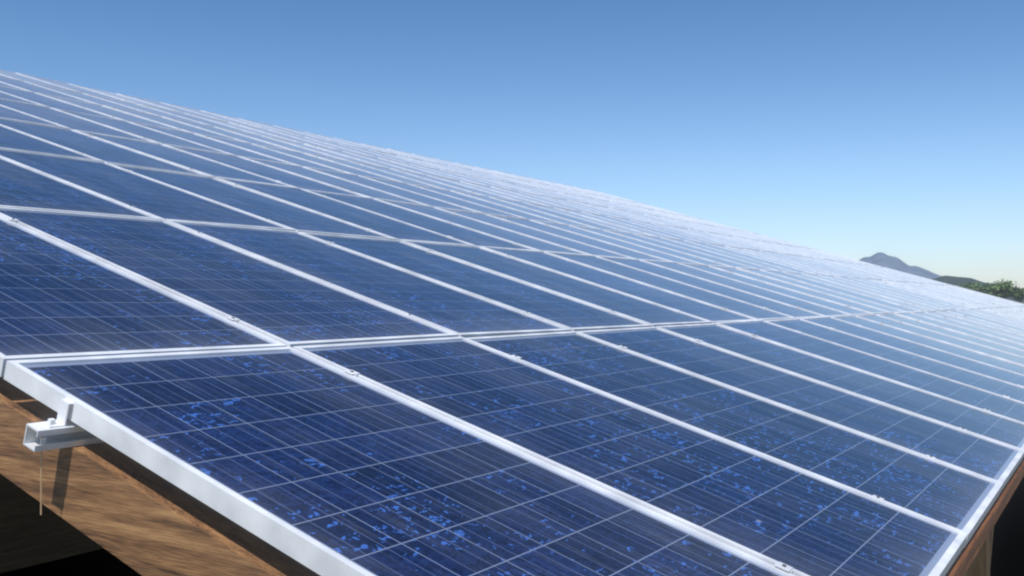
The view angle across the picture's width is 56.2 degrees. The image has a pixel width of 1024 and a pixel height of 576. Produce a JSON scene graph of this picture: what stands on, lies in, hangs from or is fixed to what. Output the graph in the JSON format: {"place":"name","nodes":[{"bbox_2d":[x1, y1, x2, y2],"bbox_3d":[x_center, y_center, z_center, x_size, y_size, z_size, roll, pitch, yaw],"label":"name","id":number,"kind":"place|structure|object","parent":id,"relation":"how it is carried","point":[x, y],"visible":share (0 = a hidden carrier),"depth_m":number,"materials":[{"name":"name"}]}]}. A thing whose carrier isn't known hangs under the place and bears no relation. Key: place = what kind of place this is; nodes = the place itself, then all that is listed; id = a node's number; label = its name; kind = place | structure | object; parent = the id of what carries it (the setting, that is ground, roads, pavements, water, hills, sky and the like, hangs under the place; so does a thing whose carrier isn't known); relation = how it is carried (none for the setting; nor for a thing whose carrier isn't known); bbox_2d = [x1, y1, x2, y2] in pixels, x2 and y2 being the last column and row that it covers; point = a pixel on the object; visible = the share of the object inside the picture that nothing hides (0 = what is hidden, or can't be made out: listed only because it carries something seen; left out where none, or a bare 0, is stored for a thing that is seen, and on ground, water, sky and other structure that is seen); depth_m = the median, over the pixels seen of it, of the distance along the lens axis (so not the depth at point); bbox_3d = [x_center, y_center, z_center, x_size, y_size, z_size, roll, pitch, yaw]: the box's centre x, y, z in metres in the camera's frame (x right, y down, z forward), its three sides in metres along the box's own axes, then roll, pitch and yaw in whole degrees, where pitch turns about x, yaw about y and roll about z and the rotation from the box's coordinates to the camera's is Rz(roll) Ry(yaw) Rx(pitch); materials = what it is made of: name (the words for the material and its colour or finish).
{"place":"outdoors","nodes":[
{"label":"outdoors","id":0,"kind":"place"},
{"bbox_2d":[0,302,1023,575],"bbox_3d":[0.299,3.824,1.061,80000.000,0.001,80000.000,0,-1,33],"label":"ground","id":1,"kind":"structure","parent":0,"point":[1016,552],"depth_m":14.12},
{"bbox_2d":[0,474,102,572],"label":"wall boards","id":2,"kind":"object","parent":1,"relation":"on","point":[30,535],"visible":0.03,"depth_m":13.72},
{"bbox_2d":[957,282,981,291],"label":"tree","id":3,"kind":"object","parent":1,"relation":"on","point":[977,289],"visible":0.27,"depth_m":490.07,"materials":[{"name":"green plant"}]},
{"bbox_2d":[965,282,982,291],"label":"tree","id":4,"kind":"object","parent":1,"relation":"on","point":[975,286],"visible":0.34,"depth_m":490.74,"materials":[{"name":"green plant"}]},
{"bbox_2d":[964,527,993,575],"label":"posts","id":5,"kind":"object","parent":1,"relation":"on","point":[980,564],"depth_m":5.30,"materials":[{"name":"brown wood"}]},
{"bbox_2d":[945,457,1023,575],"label":"purlin beams","id":6,"kind":"structure","parent":5,"relation":"attached to","point":[961,564],"depth_m":2.78,"materials":[{"name":"brown wood"}]},
{"bbox_2d":[0,377,319,575],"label":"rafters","id":7,"kind":"object","parent":6,"relation":"on","point":[139,518],"depth_m":1.78,"materials":[{"name":"brown wood"}]},
{"bbox_2d":[23,419,103,451],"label":"mounting rails","id":8,"kind":"object","parent":7,"relation":"on","point":[71,434],"visible":0.05,"depth_m":1.85,"materials":[{"name":"metal"}]},
{"bbox_2d":[40,437,41,514],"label":"cable ends","id":9,"kind":"object","parent":8,"relation":"attached to","point":[41,483],"visible":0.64,"depth_m":1.83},
{"bbox_2d":[0,70,1023,575],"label":"solar array","id":10,"kind":"object","parent":6,"relation":"on","point":[444,432],"visible":0.99,"depth_m":3.18,"materials":[{"name":"glass"}]},
{"bbox_2d":[7,75,1022,573],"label":"mounting clamps","id":11,"kind":"object","parent":10,"relation":"on","point":[61,415],"visible":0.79,"depth_m":2.79,"materials":[{"name":"metal"}]},
{"bbox_2d":[978,280,1002,293],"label":"tree","id":12,"kind":"object","parent":1,"relation":"on","point":[986,290],"visible":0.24,"depth_m":350.00,"materials":[{"name":"green plant"}]},
{"bbox_2d":[988,278,1019,298],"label":"tree","id":13,"kind":"object","parent":1,"relation":"on","point":[1001,290],"visible":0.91,"depth_m":343.19,"materials":[{"name":"green plant"}]},
{"bbox_2d":[1013,286,1023,302],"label":"tree","id":14,"kind":"object","parent":1,"relation":"on","point":[1019,295],"visible":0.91,"depth_m":567.06,"materials":[{"name":"green plant"}]},
{"bbox_2d":[0,478,1023,575],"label":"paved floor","id":15,"kind":"structure","parent":0,"point":[119,573],"depth_m":13.75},
{"bbox_2d":[0,0,1023,287],"label":"sky","id":16,"kind":"structure","parent":0,"point":[854,129],"materials":[{"name":"blue"}]},
{"bbox_2d":[859,252,940,278],"bbox_3d":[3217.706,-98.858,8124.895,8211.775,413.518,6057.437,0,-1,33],"label":"mountain","id":17,"kind":"structure","parent":0,"point":[886,261],"depth_m":7439.34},
{"bbox_2d":[931,276,1023,301],"bbox_3d":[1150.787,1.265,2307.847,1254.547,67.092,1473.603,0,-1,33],"label":"wooded hill","id":18,"kind":"structure","parent":0,"point":[952,280],"depth_m":2106.76,"materials":[{"name":"green plant"}]}
]}

